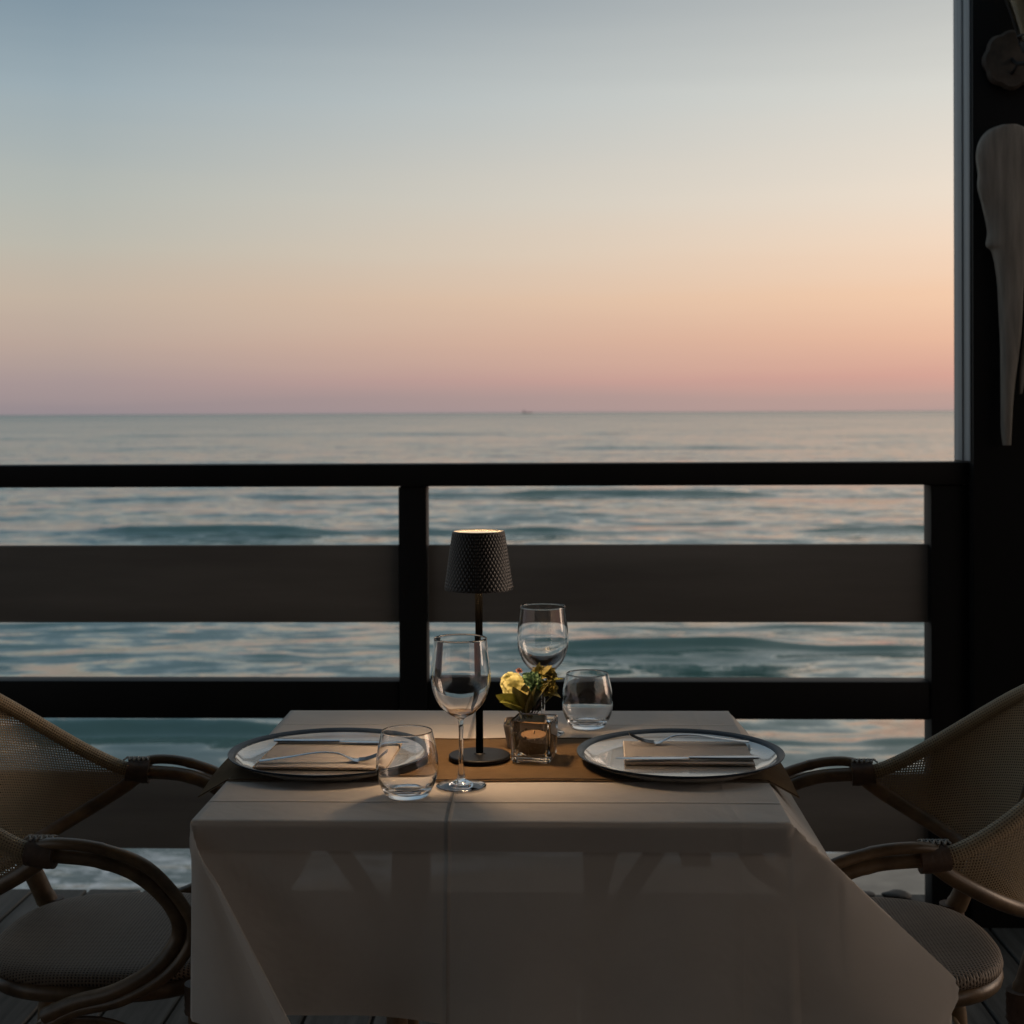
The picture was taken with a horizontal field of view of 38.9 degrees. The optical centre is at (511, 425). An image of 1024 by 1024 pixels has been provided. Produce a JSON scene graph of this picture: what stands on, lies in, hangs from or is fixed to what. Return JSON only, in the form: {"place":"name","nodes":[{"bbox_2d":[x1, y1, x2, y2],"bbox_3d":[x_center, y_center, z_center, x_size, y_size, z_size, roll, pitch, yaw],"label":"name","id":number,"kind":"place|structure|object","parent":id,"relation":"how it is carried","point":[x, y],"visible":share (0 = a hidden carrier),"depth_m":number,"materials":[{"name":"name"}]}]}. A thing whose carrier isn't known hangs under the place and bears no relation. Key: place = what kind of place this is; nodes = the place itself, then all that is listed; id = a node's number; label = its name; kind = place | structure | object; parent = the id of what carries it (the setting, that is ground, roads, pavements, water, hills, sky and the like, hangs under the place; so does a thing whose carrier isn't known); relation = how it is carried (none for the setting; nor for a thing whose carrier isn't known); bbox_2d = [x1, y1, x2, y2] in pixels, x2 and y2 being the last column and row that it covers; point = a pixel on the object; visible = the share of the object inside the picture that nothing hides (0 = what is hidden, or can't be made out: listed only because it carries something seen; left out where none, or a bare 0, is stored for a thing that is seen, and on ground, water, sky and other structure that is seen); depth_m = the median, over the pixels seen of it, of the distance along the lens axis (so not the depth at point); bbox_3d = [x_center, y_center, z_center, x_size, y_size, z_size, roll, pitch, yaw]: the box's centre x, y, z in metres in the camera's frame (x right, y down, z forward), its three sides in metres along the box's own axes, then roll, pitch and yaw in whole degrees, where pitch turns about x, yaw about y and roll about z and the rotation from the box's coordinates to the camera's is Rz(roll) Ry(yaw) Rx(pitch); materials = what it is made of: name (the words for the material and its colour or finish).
{"place":"outdoors","nodes":[
{"label":"outdoors","id":0,"kind":"place"},
{"bbox_2d":[0,411,953,891],"bbox_3d":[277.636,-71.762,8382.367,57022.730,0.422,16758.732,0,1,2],"label":"sea","id":1,"kind":"structure","parent":0,"point":[566,515],"depth_m":37.95,"materials":[{"name":"teal liquid"}]},
{"bbox_2d":[0,0,953,414],"label":"sky","id":2,"kind":"structure","parent":0,"point":[207,206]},
{"bbox_2d":[0,889,1023,1023],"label":"deck","id":3,"kind":"structure","parent":0,"point":[15,904],"depth_m":3.19,"materials":[{"name":"wood"}]},
{"bbox_2d":[0,693,225,1023],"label":"rattan armchair","id":4,"kind":"object","parent":3,"relation":"on","point":[73,960],"visible":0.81,"depth_m":2.32,"materials":[{"name":"beige"}]},
{"bbox_2d":[386,1017,418,1023],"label":"dining table","id":5,"kind":"object","parent":3,"relation":"on","point":[391,1020],"visible":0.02,"depth_m":2.19,"materials":[{"name":"brown wood"}]},
{"bbox_2d":[189,710,958,1023],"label":"tablecloth","id":6,"kind":"object","parent":5,"relation":"on","point":[580,902],"visible":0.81,"depth_m":1.93,"materials":[{"name":"beige fabric"}]},
{"bbox_2d":[376,725,437,800],"bbox_3d":[-0.149,0.481,2.065,0.089,0.094,0.089,0,1,2],"label":"tumbler","id":7,"kind":"object","parent":6,"relation":"on","point":[407,763],"visible":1,"depth_m":2.03,"materials":[{"name":"clear glass"}]},
{"bbox_2d":[431,634,490,791],"bbox_3d":[-0.075,0.419,2.120,0.088,0.217,0.088,0,1,2],"label":"wine glass","id":8,"kind":"object","parent":6,"relation":"on","point":[460,674],"visible":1,"depth_m":2.09,"materials":[{"name":"clear glass"}]},
{"bbox_2d":[197,737,799,798],"bbox_3d":[-0.019,0.539,2.289,0.895,0.031,0.292,0,1,2],"label":"table runner","id":9,"kind":"object","parent":6,"relation":"on","point":[567,762],"visible":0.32,"depth_m":2.21,"materials":[{"name":"brown fabric"}]},
{"bbox_2d":[228,728,382,781],"bbox_3d":[-0.282,0.517,2.274,0.321,0.016,0.321,0,1,2],"label":"charger plate","id":10,"kind":"object","parent":9,"relation":"on","point":[248,755],"visible":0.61,"depth_m":2.29,"materials":[{"name":"white ceramic"}]},
{"bbox_2d":[252,742,378,769],"bbox_3d":[-0.287,0.518,2.287,0.203,0.004,0.186,0,1,3],"label":"napkin","id":11,"kind":"object","parent":10,"relation":"on","point":[324,761],"visible":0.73,"depth_m":2.26,"materials":[{"name":"beige fabric"}]},
{"bbox_2d":[259,751,376,761],"bbox_3d":[-0.291,0.507,2.224,0.192,0.016,0.025,0,1,-1],"label":"fork","id":12,"kind":"object","parent":11,"relation":"on","point":[363,759],"visible":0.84,"depth_m":2.22,"materials":[{"name":"metal"}]},
{"bbox_2d":[274,738,378,742],"bbox_3d":[-0.277,0.512,2.350,0.220,0.005,0.018,0,1,5],"label":"knife","id":13,"kind":"object","parent":11,"relation":"on","point":[320,740],"visible":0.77,"depth_m":2.35,"materials":[{"name":"metal"}]},
{"bbox_2d":[444,529,512,764],"bbox_3d":[-0.052,0.345,2.281,0.108,0.358,0.108,0,1,2],"label":"table lamp","id":14,"kind":"object","parent":9,"relation":"on","point":[478,566],"visible":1,"depth_m":2.25,"materials":[{"name":"black metal"}]},
{"bbox_2d":[496,662,561,747],"bbox_3d":[0.030,0.456,2.368,0.110,0.135,0.078,0,1,2],"label":"flower arrangement","id":15,"kind":"object","parent":9,"relation":"on","point":[524,692],"visible":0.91,"depth_m":2.36,"materials":[{"name":"green plant"}]},
{"bbox_2d":[510,713,557,763],"bbox_3d":[0.035,0.491,2.276,0.066,0.064,0.066,0,1,13],"label":"candle holder","id":16,"kind":"object","parent":9,"relation":"on","point":[533,737],"visible":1,"depth_m":2.25,"materials":[{"name":"clear glass"}]},
{"bbox_2d":[577,728,784,782],"bbox_3d":[0.261,0.515,2.256,0.321,0.016,0.321,0,1,29],"label":"charger plate","id":17,"kind":"object","parent":9,"relation":"on","point":[602,752],"visible":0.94,"depth_m":2.24,"materials":[{"name":"white ceramic"}]},
{"bbox_2d":[623,741,755,765],"bbox_3d":[0.276,0.516,2.284,0.200,0.004,0.150,0,1,3],"label":"napkin","id":18,"kind":"object","parent":17,"relation":"on","point":[679,748],"visible":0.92,"depth_m":2.28,"materials":[{"name":"beige fabric"}]},
{"bbox_2d":[616,755,759,758],"bbox_3d":[0.269,0.510,2.226,0.220,0.005,0.018,0,1,0],"label":"knife","id":19,"kind":"object","parent":18,"relation":"on","point":[709,757],"visible":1,"depth_m":2.22,"materials":[{"name":"metal"}]},
{"bbox_2d":[629,733,748,744],"bbox_3d":[0.285,0.504,2.333,0.192,0.016,0.025,0,1,0],"label":"fork","id":20,"kind":"object","parent":18,"relation":"on","point":[647,741],"visible":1,"depth_m":2.33,"materials":[{"name":"metal"}]},
{"bbox_2d":[517,603,568,736],"bbox_3d":[0.053,0.415,2.466,0.088,0.217,0.088,0,1,35],"label":"wine glass","id":21,"kind":"object","parent":6,"relation":"on","point":[542,636],"visible":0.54,"depth_m":2.43,"materials":[{"name":"clear glass"}]},
{"bbox_2d":[562,669,612,729],"bbox_3d":[0.131,0.476,2.511,0.089,0.094,0.089,0,1,2],"label":"tumbler","id":22,"kind":"object","parent":6,"relation":"on","point":[587,699],"visible":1,"depth_m":2.48,"materials":[{"name":"clear glass"}]},
{"bbox_2d":[0,461,968,917],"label":"railing","id":23,"kind":"object","parent":3,"relation":"on","point":[402,583],"visible":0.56,"depth_m":3.72,"materials":[{"name":"black metal"}]},
{"bbox_2d":[785,684,1023,1023],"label":"rattan armchair","id":24,"kind":"object","parent":3,"relation":"on","point":[956,942],"visible":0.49,"depth_m":2.45,"materials":[{"name":"wicker"}]},
{"bbox_2d":[953,0,1023,927],"bbox_3d":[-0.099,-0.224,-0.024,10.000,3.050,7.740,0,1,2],"label":"post","id":25,"kind":"object","parent":3,"relation":"on","point":[982,104],"visible":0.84,"depth_m":3.63,"materials":[{"name":"black paint"}]},
{"bbox_2d":[976,124,1023,444],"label":"driftwood","id":26,"kind":"object","parent":25,"relation":"attached to","point":[1000,164],"visible":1,"depth_m":3.58,"materials":[{"name":"wood"}]},
{"bbox_2d":[982,0,1023,89],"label":"driftwood","id":27,"kind":"object","parent":25,"relation":"attached to","point":[1003,61],"depth_m":3.60,"materials":[{"name":"brown wood"}]},
{"bbox_2d":[1019,330,1023,393],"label":"driftwood","id":28,"kind":"object","parent":25,"relation":"attached to","point":[1021,379],"visible":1,"depth_m":3.60,"materials":[{"name":"wood"}]},
{"bbox_2d":[864,891,874,896],"bbox_3d":[0.938,1.253,3.867,0.060,0.020,0.042,0,1,18],"label":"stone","id":29,"kind":"object","parent":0,"point":[870,894],"visible":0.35,"depth_m":3.86,"materials":[{"name":"grey stone"}]},
{"bbox_2d":[827,852,924,894],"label":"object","id":30,"kind":"structure","parent":0,"point":[911,881],"depth_m":8.30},
{"bbox_2d":[881,889,911,898],"bbox_3d":[1.022,1.250,3.854,0.081,0.026,0.058,0,1,2],"label":"stone","id":31,"kind":"object","parent":30,"relation":"on","point":[898,893],"visible":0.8,"depth_m":3.84,"materials":[{"name":"grey stone"}]}
]}

